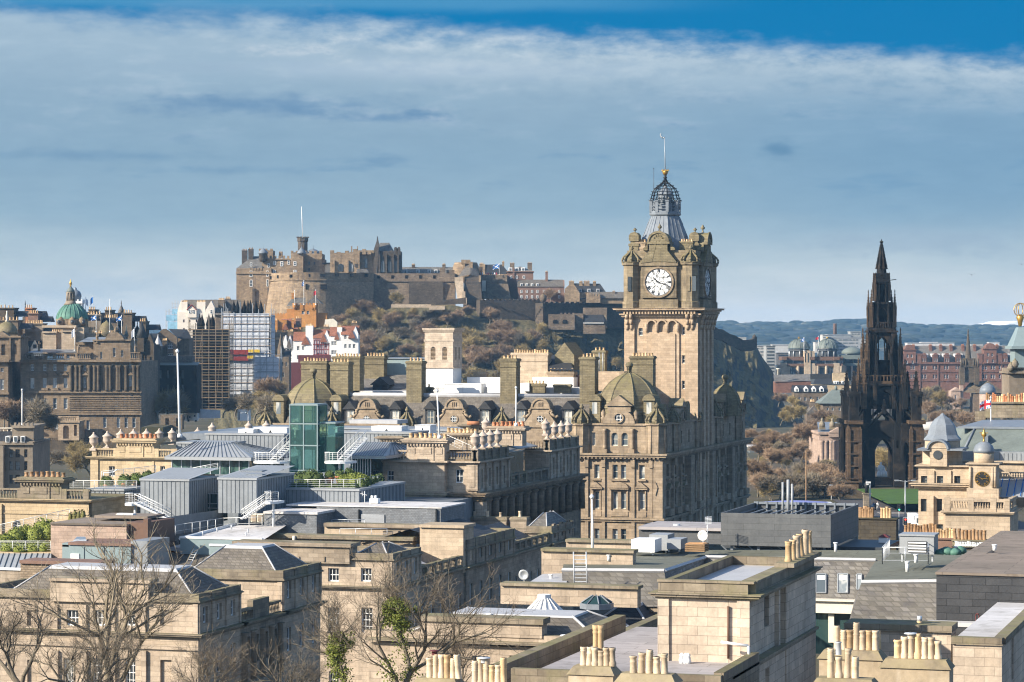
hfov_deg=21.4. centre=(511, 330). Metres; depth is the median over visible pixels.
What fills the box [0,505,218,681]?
bare tree
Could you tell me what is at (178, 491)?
zinc box
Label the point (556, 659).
flat roof
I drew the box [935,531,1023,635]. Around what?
black tiled block
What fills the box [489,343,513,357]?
bare tree
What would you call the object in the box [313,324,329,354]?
village house
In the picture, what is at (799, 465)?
bare tree
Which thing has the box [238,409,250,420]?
site cabin
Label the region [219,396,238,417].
bare tree
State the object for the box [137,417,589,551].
building
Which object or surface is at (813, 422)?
bare tree
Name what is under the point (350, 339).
village house
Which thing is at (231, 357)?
scaffolding
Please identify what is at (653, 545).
air handling unit
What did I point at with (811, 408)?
gabled lodge
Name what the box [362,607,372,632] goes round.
window
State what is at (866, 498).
bronze statue
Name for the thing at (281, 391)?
bare tree
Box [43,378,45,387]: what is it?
window
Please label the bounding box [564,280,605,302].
castle gate house
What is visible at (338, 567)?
terrace
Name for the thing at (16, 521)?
window
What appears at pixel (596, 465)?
window
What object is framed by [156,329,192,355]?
gabled hall
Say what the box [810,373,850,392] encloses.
ochre gable house
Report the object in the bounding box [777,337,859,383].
domed office
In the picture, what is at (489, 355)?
bare tree
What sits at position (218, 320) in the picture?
slate terrace
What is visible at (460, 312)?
bare tree
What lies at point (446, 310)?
bare tree
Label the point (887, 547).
guard rail
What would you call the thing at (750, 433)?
bare tree
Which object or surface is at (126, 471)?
railing
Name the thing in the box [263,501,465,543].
slate plant house
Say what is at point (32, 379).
window
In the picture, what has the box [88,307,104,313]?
tenement
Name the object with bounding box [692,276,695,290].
slit window
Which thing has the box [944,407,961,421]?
bare tree
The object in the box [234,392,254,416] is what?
bare tree
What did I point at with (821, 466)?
bare tree
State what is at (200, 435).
roof deck
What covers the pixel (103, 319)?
tenement
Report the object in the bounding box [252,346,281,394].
scaffolding
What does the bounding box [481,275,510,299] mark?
castle argyle battery
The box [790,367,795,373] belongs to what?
window
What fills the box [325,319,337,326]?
garden wall
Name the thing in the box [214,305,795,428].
terrain
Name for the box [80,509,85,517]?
brown conifer bush
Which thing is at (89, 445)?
bare tree
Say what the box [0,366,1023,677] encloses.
ground
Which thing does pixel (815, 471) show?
bare tree
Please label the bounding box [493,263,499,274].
flagpole
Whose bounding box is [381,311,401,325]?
bare tree
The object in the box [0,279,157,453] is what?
domed bank
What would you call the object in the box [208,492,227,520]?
glass link
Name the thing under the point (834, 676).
chimney stack
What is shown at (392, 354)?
bare tree
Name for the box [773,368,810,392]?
long slate house
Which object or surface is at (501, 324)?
bare tree
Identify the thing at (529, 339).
bare tree
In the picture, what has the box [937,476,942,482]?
window
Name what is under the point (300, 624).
window
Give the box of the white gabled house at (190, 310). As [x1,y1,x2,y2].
[177,296,231,337]
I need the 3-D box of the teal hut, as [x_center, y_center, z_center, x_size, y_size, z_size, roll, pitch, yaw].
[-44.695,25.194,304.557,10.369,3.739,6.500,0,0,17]
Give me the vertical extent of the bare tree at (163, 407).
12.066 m
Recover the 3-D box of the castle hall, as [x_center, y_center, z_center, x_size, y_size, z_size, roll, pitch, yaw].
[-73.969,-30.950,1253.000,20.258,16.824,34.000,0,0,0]
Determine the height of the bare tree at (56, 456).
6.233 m
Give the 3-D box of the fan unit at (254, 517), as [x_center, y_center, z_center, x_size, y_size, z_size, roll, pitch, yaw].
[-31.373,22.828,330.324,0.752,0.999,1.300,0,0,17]
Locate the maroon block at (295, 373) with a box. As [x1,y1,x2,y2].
[291,355,330,389]
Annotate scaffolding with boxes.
[166,301,178,330]
[188,315,233,409]
[220,302,274,397]
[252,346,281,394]
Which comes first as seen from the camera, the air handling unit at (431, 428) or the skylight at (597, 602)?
the skylight at (597, 602)
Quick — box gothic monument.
[820,239,925,498]
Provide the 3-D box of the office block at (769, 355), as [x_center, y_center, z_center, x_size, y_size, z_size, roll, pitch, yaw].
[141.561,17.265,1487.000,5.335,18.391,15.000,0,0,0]
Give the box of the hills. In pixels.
[47,323,1021,365]
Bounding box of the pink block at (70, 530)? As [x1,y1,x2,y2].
[50,513,174,557]
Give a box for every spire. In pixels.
[118,301,123,333]
[124,325,128,338]
[135,322,138,338]
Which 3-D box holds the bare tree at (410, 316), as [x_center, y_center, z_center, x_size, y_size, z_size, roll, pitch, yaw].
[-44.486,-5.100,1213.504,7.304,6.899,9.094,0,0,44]
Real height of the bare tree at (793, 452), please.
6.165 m
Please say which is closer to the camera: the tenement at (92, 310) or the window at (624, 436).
the window at (624, 436)
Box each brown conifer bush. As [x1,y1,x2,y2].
[68,511,72,519]
[72,509,77,518]
[76,509,80,518]
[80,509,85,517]
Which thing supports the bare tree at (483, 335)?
on the terrain at (750, 374)
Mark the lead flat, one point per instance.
(556, 577)
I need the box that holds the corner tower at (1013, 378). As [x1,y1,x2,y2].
[999,303,1023,397]
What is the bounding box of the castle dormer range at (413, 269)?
[402,263,452,272]
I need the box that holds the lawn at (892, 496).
[857,489,917,503]
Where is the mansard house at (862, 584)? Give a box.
[561,550,969,653]
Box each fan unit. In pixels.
[251,513,259,521]
[257,513,263,521]
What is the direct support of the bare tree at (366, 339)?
on the terrain at (750, 374)
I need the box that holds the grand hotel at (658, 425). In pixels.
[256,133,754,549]
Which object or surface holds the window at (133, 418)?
in the domed bank
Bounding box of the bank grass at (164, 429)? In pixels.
[141,424,175,437]
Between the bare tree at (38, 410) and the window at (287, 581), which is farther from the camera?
the bare tree at (38, 410)
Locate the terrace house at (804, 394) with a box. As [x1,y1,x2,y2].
[791,385,827,410]
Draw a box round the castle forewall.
[373,268,455,312]
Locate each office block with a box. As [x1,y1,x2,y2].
[757,346,763,358]
[764,346,774,374]
[770,344,788,352]
[775,353,788,364]
[813,342,817,352]
[820,335,827,340]
[825,334,850,336]
[828,337,861,354]
[847,331,860,336]
[905,343,953,345]
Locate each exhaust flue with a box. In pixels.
[782,482,783,512]
[787,480,789,513]
[791,484,792,512]
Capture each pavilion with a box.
[0,471,139,552]
[85,421,269,487]
[155,335,167,355]
[165,441,288,473]
[345,442,406,475]
[747,445,760,452]
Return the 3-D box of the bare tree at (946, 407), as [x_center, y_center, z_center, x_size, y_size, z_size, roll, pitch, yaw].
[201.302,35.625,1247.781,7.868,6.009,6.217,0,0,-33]
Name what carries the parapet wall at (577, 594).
on the stone house at (538, 627)
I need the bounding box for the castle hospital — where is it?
[506,262,533,299]
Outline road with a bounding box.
[832,499,1023,532]
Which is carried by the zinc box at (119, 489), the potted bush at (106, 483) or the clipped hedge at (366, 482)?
the potted bush at (106, 483)
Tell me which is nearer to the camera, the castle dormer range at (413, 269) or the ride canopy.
the ride canopy
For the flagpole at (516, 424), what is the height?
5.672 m
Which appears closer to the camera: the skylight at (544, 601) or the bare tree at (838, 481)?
the skylight at (544, 601)
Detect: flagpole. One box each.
[21,389,22,424]
[71,327,74,350]
[91,314,96,332]
[116,315,121,332]
[131,328,134,345]
[176,349,181,436]
[435,389,441,438]
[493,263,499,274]
[514,386,517,425]
[590,494,593,547]
[980,397,991,420]
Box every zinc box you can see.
[86,485,139,501]
[139,467,218,517]
[217,465,294,512]
[286,480,405,507]
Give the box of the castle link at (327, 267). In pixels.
[322,263,329,272]
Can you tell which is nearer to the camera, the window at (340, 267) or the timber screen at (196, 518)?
the timber screen at (196, 518)
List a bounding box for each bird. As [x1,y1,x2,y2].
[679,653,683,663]
[683,653,686,663]
[686,653,690,663]
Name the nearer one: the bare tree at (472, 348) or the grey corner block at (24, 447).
the grey corner block at (24, 447)
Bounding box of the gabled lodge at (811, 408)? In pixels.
[805,399,817,424]
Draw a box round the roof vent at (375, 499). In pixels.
[369,495,379,502]
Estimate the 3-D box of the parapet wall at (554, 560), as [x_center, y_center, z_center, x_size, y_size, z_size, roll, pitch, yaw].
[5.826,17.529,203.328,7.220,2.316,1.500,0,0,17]
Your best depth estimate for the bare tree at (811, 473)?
646.62 m
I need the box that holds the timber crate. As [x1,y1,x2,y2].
[685,542,708,551]
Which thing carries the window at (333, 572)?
in the terrace at (338, 567)
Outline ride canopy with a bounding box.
[764,500,831,502]
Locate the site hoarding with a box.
[199,409,219,417]
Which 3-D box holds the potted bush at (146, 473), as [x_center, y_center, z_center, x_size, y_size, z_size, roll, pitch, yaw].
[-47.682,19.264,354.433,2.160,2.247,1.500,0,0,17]
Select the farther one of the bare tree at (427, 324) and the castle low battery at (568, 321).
the castle low battery at (568, 321)
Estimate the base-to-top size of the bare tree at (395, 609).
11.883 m
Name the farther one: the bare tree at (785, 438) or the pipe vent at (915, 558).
the bare tree at (785, 438)
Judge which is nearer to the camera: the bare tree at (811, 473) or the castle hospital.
the bare tree at (811, 473)
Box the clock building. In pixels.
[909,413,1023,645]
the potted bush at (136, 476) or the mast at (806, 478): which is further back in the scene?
the mast at (806, 478)
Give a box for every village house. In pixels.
[283,329,293,361]
[293,324,313,361]
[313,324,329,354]
[329,325,341,361]
[341,320,359,355]
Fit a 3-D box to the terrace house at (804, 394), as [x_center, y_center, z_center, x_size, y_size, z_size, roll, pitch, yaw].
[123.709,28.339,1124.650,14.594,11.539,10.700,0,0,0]
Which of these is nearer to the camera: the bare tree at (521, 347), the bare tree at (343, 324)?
the bare tree at (521, 347)
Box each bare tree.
[0,397,27,425]
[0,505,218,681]
[0,586,68,681]
[8,599,150,681]
[18,395,59,425]
[41,413,62,433]
[50,448,69,465]
[58,446,91,474]
[66,438,90,464]
[83,443,101,466]
[154,385,188,423]
[154,400,161,412]
[161,614,260,681]
[165,390,193,414]
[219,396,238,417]
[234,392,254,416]
[245,637,334,681]
[249,376,286,393]
[249,388,273,409]
[250,393,274,423]
[275,380,288,394]
[286,582,374,681]
[324,541,537,681]
[332,313,349,323]
[342,306,366,319]
[342,317,352,325]
[345,315,375,330]
[348,299,375,313]
[360,329,376,342]
[360,332,378,351]
[360,343,373,355]
[371,307,387,326]
[373,319,381,331]
[373,330,388,350]
[374,335,393,353]
[376,320,403,332]
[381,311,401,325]
[388,352,401,356]
[389,291,404,303]
[389,309,407,327]
[392,326,414,340]
[397,343,419,356]
[405,314,423,321]
[406,308,418,314]
[407,317,421,330]
[409,332,423,343]
[414,320,438,335]
[414,336,424,344]
[415,343,423,355]
[418,603,495,681]
[419,309,444,324]
[432,303,452,314]
[440,311,459,326]
[449,308,464,325]
[458,323,482,339]
[461,305,475,316]
[461,363,470,381]
[462,334,485,358]
[462,343,486,365]
[463,351,480,368]
[463,365,475,380]
[476,331,486,343]
[476,345,509,370]
[482,306,500,324]
[485,327,503,343]
[487,318,514,332]
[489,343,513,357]
[490,367,499,376]
[492,356,506,367]
[497,328,523,348]
[512,333,526,346]
[516,342,530,352]
[522,328,543,349]
[522,332,535,345]
[535,322,551,337]
[535,338,548,351]
[543,288,556,301]
[611,355,623,370]
[745,428,761,441]
[747,441,772,461]
[747,459,770,475]
[747,466,775,476]
[748,471,768,496]
[753,434,772,443]
[754,475,783,499]
[758,482,775,500]
[759,456,767,462]
[762,447,788,465]
[765,430,781,444]
[769,465,794,476]
[772,392,791,406]
[772,441,787,450]
[773,474,795,498]
[777,471,815,499]
[778,410,792,425]
[779,431,793,443]
[780,405,795,421]
[780,456,791,467]
[781,446,804,463]
[786,394,800,404]
[789,462,808,475]
[790,421,817,439]
[791,439,809,457]
[792,403,808,422]
[792,432,801,440]
[793,484,804,499]
[795,449,813,461]
[797,469,830,495]
[801,468,823,475]
[805,418,827,427]
[807,461,822,468]
[807,474,826,497]
[809,409,833,421]
[811,463,836,473]
[815,471,845,495]
[816,466,845,480]
[819,458,834,466]
[820,471,837,497]
[825,412,839,422]
[827,484,849,499]
[836,482,856,499]
[875,447,887,470]
[919,389,931,402]
[921,386,935,399]
[922,399,937,421]
[924,409,948,421]
[930,385,941,392]
[932,389,948,408]
[942,396,957,408]
[944,403,953,410]
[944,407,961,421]
[952,402,961,408]
[954,410,974,424]
[957,398,966,408]
[969,410,989,422]
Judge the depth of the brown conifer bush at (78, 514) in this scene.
325.31 m
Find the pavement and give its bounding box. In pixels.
[877,512,917,538]
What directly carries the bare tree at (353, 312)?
on the terrain at (750, 374)
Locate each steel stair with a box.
[125,492,170,517]
[240,490,283,526]
[253,434,288,464]
[324,430,367,468]
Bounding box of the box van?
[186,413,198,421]
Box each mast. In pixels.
[805,450,806,500]
[866,482,870,506]
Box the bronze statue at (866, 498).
[862,480,871,506]
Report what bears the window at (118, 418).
in the domed bank
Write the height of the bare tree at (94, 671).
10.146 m
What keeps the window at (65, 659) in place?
in the corner terrace at (258, 587)
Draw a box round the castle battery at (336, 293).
[265,272,373,318]
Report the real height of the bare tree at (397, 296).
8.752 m
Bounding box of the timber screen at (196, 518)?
[168,510,222,533]
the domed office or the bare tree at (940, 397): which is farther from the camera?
the domed office
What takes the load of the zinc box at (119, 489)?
on the stone pavilion at (37, 495)
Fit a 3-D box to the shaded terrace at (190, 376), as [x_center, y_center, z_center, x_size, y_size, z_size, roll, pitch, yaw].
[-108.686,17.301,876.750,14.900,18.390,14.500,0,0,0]
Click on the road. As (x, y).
(909, 507)
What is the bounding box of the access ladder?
[573,552,587,582]
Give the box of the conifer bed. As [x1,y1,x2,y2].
[0,517,54,552]
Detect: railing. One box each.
[0,509,69,530]
[75,480,136,488]
[101,465,155,477]
[175,517,262,534]
[289,476,378,488]
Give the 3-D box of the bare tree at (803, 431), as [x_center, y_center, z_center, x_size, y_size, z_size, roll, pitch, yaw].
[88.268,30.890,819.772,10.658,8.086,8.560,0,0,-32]
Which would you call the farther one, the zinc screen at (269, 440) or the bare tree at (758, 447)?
the bare tree at (758, 447)
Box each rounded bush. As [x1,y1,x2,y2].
[294,468,325,483]
[337,471,369,483]
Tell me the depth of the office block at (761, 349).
1500.00 m
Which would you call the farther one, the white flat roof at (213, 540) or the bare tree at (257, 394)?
the bare tree at (257, 394)
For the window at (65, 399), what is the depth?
800.33 m
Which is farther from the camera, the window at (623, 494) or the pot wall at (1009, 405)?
the window at (623, 494)
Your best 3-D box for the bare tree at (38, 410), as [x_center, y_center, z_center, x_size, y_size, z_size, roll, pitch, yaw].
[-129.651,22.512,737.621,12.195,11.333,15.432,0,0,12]
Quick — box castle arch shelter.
[583,308,606,333]
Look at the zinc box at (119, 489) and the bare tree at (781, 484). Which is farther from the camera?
the bare tree at (781, 484)
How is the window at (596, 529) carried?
in the grand hotel at (658, 425)
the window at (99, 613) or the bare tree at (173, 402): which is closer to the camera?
the window at (99, 613)
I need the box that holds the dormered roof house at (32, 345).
[23,333,42,355]
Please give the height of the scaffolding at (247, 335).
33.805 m
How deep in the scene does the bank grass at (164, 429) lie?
773.28 m
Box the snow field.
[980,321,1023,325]
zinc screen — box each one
[176,440,245,449]
[204,431,288,457]
[344,426,371,431]
[344,429,428,451]
[410,427,462,436]
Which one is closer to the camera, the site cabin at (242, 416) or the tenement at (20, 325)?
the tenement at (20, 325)
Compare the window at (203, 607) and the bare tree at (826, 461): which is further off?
the bare tree at (826, 461)
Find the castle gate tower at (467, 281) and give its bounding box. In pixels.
[453,260,481,310]
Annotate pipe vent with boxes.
[833,542,837,551]
[905,561,909,571]
[913,554,917,562]
[917,616,921,622]
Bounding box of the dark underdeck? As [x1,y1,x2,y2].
[723,539,898,549]
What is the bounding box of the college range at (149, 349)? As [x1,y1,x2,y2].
[136,322,159,396]
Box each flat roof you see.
[179,523,285,554]
[493,615,784,681]
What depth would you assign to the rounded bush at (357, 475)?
345.54 m
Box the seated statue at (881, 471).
[877,462,887,476]
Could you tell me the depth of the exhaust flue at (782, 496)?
228.92 m
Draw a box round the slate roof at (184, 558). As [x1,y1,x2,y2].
[169,545,209,565]
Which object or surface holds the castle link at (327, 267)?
attached to the castle hall
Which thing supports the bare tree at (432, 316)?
on the terrain at (750, 374)
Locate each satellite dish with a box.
[519,570,528,580]
[698,530,707,541]
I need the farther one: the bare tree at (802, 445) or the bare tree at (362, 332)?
the bare tree at (362, 332)
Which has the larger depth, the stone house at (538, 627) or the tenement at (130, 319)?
the tenement at (130, 319)
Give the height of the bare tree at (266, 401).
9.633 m
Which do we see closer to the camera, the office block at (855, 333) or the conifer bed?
the conifer bed
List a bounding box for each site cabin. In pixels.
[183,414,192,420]
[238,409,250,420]
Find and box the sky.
[0,0,1023,329]
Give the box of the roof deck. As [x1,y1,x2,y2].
[176,419,470,476]
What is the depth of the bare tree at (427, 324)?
1193.45 m
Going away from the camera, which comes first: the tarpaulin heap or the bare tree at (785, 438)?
the tarpaulin heap
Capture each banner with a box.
[233,350,247,354]
[233,356,247,360]
[248,349,259,352]
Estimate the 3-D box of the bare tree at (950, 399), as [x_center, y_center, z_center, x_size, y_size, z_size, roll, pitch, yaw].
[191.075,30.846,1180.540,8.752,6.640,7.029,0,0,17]
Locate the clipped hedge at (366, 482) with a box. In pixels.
[291,473,385,487]
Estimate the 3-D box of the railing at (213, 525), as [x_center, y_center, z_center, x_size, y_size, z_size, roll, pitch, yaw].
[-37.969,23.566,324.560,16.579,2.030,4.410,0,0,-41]
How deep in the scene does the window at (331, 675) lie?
291.56 m
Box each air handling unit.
[238,428,257,432]
[254,426,288,432]
[372,425,407,430]
[415,424,436,435]
[631,537,661,554]
[649,532,673,552]
[667,537,686,551]
[899,532,938,561]
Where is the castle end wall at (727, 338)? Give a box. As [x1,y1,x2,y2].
[714,327,756,350]
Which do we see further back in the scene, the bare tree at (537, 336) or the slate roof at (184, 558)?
the bare tree at (537, 336)
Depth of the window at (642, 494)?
481.41 m
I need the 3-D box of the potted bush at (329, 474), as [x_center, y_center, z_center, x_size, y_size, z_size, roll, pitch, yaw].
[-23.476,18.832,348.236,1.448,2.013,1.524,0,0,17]
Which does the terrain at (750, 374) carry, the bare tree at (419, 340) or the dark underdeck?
the bare tree at (419, 340)
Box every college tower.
[193,313,228,408]
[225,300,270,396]
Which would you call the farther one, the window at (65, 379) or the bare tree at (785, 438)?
the window at (65, 379)
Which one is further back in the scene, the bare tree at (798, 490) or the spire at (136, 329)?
the spire at (136, 329)
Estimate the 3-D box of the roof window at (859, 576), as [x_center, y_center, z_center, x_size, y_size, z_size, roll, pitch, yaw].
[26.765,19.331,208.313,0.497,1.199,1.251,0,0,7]
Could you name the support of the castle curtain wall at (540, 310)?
on the terrain at (750, 374)
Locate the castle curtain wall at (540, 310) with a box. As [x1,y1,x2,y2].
[476,293,623,327]
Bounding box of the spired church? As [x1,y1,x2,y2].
[948,329,1001,411]
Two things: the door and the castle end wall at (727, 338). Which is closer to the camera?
the door
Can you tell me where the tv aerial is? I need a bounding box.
[705,516,711,542]
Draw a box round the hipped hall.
[815,386,840,417]
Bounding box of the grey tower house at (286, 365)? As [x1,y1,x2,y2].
[275,334,291,393]
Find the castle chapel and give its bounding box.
[373,236,401,272]
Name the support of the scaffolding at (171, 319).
attached to the white gabled house at (190, 310)
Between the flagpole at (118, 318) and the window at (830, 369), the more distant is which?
the window at (830, 369)
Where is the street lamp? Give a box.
[894,480,915,517]
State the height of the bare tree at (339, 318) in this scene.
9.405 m
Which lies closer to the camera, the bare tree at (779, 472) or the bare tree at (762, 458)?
the bare tree at (779, 472)
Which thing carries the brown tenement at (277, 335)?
on the terrain at (750, 374)
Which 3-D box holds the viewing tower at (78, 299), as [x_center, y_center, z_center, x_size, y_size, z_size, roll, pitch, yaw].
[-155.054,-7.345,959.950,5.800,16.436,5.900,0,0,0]
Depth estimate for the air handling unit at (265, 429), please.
396.62 m
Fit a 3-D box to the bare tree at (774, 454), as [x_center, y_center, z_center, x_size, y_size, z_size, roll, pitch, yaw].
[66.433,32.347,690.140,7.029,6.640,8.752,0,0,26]
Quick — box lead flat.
[531,573,566,581]
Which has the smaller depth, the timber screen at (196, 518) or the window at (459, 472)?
the timber screen at (196, 518)
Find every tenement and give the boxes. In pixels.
[0,305,28,319]
[0,317,34,335]
[25,305,47,322]
[25,320,51,359]
[27,310,54,322]
[70,312,100,359]
[86,311,116,359]
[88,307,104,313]
[104,307,122,318]
[105,314,122,330]
[122,309,147,338]
[139,318,161,340]
[274,330,289,354]
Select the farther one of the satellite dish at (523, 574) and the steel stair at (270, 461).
the steel stair at (270, 461)
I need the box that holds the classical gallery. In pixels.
[808,418,839,466]
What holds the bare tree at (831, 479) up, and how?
on the ground at (202, 424)
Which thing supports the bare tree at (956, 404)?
on the ground at (202, 424)
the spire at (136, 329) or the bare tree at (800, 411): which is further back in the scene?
the bare tree at (800, 411)
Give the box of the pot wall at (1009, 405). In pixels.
[975,393,1023,420]
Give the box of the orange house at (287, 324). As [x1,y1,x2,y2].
[275,316,302,331]
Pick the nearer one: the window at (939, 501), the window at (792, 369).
the window at (939, 501)
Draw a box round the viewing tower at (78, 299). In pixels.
[74,287,84,307]
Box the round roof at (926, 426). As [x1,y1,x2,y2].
[923,421,955,429]
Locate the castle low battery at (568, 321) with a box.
[549,313,582,331]
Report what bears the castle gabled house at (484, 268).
on the castle argyle battery at (493, 287)
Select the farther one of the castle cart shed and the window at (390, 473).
the castle cart shed
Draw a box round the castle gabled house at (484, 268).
[479,261,506,274]
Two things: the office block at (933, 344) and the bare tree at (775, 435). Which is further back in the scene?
the office block at (933, 344)
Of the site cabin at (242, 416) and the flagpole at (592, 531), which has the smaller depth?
the flagpole at (592, 531)
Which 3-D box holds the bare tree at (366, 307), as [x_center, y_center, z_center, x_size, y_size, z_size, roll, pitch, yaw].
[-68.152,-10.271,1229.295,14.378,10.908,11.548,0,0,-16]
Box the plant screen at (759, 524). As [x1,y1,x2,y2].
[721,501,858,549]
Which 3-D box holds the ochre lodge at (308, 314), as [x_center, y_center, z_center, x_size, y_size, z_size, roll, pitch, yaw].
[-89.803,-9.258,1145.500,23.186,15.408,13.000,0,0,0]
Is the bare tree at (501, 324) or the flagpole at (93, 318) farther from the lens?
the bare tree at (501, 324)
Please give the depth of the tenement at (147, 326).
862.15 m
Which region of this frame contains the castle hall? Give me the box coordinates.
[330,246,373,272]
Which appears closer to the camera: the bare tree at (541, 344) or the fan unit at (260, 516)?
the fan unit at (260, 516)
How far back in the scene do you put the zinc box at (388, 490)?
339.84 m
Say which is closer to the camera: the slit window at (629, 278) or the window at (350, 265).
the slit window at (629, 278)
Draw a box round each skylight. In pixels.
[527,594,562,609]
[580,595,613,609]
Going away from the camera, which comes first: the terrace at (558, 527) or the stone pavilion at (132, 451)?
the terrace at (558, 527)
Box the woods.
[715,318,1023,350]
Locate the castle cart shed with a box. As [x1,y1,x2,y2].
[586,290,623,303]
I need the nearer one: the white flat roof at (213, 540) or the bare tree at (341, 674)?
the bare tree at (341, 674)
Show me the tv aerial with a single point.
(707, 522)
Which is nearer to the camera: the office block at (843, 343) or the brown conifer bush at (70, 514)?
the brown conifer bush at (70, 514)
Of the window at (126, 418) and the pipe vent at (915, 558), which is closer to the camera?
the pipe vent at (915, 558)
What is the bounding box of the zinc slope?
[0,553,50,582]
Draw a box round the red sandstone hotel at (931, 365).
[902,343,1009,398]
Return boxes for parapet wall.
[266,533,419,545]
[324,522,419,542]
[500,581,642,607]
[541,547,638,574]
[565,538,630,548]
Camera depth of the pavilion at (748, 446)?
760.00 m
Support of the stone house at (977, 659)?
on the ground at (202, 424)
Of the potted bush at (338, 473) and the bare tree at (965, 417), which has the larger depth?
the bare tree at (965, 417)
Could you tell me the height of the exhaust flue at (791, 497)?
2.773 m
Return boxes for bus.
[907,513,917,524]
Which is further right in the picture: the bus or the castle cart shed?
the bus
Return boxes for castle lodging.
[236,207,325,312]
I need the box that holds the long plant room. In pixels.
[638,521,720,543]
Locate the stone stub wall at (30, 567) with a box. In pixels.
[19,558,112,578]
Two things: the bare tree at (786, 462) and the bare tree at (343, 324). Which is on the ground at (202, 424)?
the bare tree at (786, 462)
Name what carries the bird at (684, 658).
on the flat roof at (556, 659)
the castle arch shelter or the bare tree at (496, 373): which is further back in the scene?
the castle arch shelter
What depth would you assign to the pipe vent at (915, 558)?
185.71 m
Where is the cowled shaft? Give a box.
[879,534,890,542]
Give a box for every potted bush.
[99,475,113,486]
[117,474,132,485]
[131,472,142,485]
[141,470,153,476]
[325,470,334,483]
[334,468,344,481]
[344,468,353,474]
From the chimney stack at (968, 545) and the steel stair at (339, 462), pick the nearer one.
the chimney stack at (968, 545)
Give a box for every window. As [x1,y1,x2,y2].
[0,379,3,389]
[14,520,20,527]
[16,449,19,456]
[16,461,19,469]
[31,378,33,387]
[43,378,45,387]
[53,378,56,387]
[53,398,56,408]
[64,378,66,387]
[64,398,66,408]
[65,659,72,681]
[68,610,77,625]
[87,420,89,429]
[94,610,104,625]
[94,660,102,681]
[103,417,105,427]
[110,466,114,475]
[117,417,119,427]
[125,417,127,427]
[126,660,134,681]
[129,375,131,385]
[132,417,135,427]
[168,343,172,348]
[203,607,204,622]
[217,603,218,618]
[231,600,232,615]
[287,581,288,597]
[287,627,288,650]
[300,624,301,646]
[312,575,313,591]
[329,568,338,581]
[330,671,338,681]
[338,264,342,271]
[349,263,352,271]
[362,568,371,581]
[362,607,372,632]
[381,261,384,271]
[388,260,390,271]
[388,471,393,480]
[394,261,396,271]
[456,469,462,482]
[592,432,594,444]
[595,464,598,477]
[595,491,598,507]
[595,528,598,537]
[612,433,617,445]
[613,465,617,477]
[613,492,617,508]
[613,529,617,538]
[621,465,625,478]
[621,492,625,508]
[621,529,625,538]
[622,433,627,445]
[628,277,631,290]
[640,465,644,478]
[640,492,644,508]
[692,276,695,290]
[767,348,773,371]
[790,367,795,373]
[799,367,803,373]
[816,573,826,592]
[820,367,824,373]
[828,367,833,373]
[832,339,857,353]
[837,573,848,592]
[856,573,862,589]
[921,476,926,482]
[921,499,926,511]
[933,450,941,458]
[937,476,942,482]
[937,499,941,510]
[954,476,959,482]
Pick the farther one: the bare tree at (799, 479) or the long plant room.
the bare tree at (799, 479)
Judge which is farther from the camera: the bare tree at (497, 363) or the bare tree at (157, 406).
the bare tree at (497, 363)
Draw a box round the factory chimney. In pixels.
[833,324,836,333]
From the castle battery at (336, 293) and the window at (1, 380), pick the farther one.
the castle battery at (336, 293)
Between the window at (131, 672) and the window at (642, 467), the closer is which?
the window at (131, 672)
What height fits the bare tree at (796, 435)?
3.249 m
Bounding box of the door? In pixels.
[70,554,78,558]
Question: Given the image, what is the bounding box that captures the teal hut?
[62,537,168,564]
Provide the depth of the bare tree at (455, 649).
157.12 m
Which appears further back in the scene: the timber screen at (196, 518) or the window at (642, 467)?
the window at (642, 467)
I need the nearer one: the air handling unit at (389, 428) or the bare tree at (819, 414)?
the air handling unit at (389, 428)
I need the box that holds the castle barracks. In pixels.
[517,271,564,302]
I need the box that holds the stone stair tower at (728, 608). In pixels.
[648,529,822,681]
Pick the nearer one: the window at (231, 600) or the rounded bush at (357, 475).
the window at (231, 600)
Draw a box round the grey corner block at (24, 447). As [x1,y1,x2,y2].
[0,423,50,490]
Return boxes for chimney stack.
[414,650,464,681]
[470,511,509,526]
[471,657,506,681]
[509,511,530,531]
[567,625,621,681]
[614,649,682,681]
[814,641,877,681]
[817,622,887,681]
[858,506,898,549]
[878,632,954,681]
[904,523,937,531]
[937,528,953,548]
[952,528,986,545]
[952,541,981,549]
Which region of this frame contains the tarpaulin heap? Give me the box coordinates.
[935,546,966,554]
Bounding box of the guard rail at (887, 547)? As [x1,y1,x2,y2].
[882,539,928,563]
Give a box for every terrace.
[0,542,327,681]
[160,356,201,412]
[161,415,183,429]
[214,300,241,328]
[232,539,466,681]
[371,518,551,608]
[523,511,578,609]
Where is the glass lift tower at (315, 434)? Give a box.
[289,403,344,472]
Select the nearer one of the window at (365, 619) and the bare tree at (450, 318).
the window at (365, 619)
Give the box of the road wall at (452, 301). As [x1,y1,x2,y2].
[391,298,465,309]
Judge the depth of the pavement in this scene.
590.31 m
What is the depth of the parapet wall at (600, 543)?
219.16 m
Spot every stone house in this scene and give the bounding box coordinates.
[365,602,657,681]
[844,602,1023,681]
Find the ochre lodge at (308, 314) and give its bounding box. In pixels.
[273,291,327,326]
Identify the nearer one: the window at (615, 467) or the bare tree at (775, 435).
the window at (615, 467)

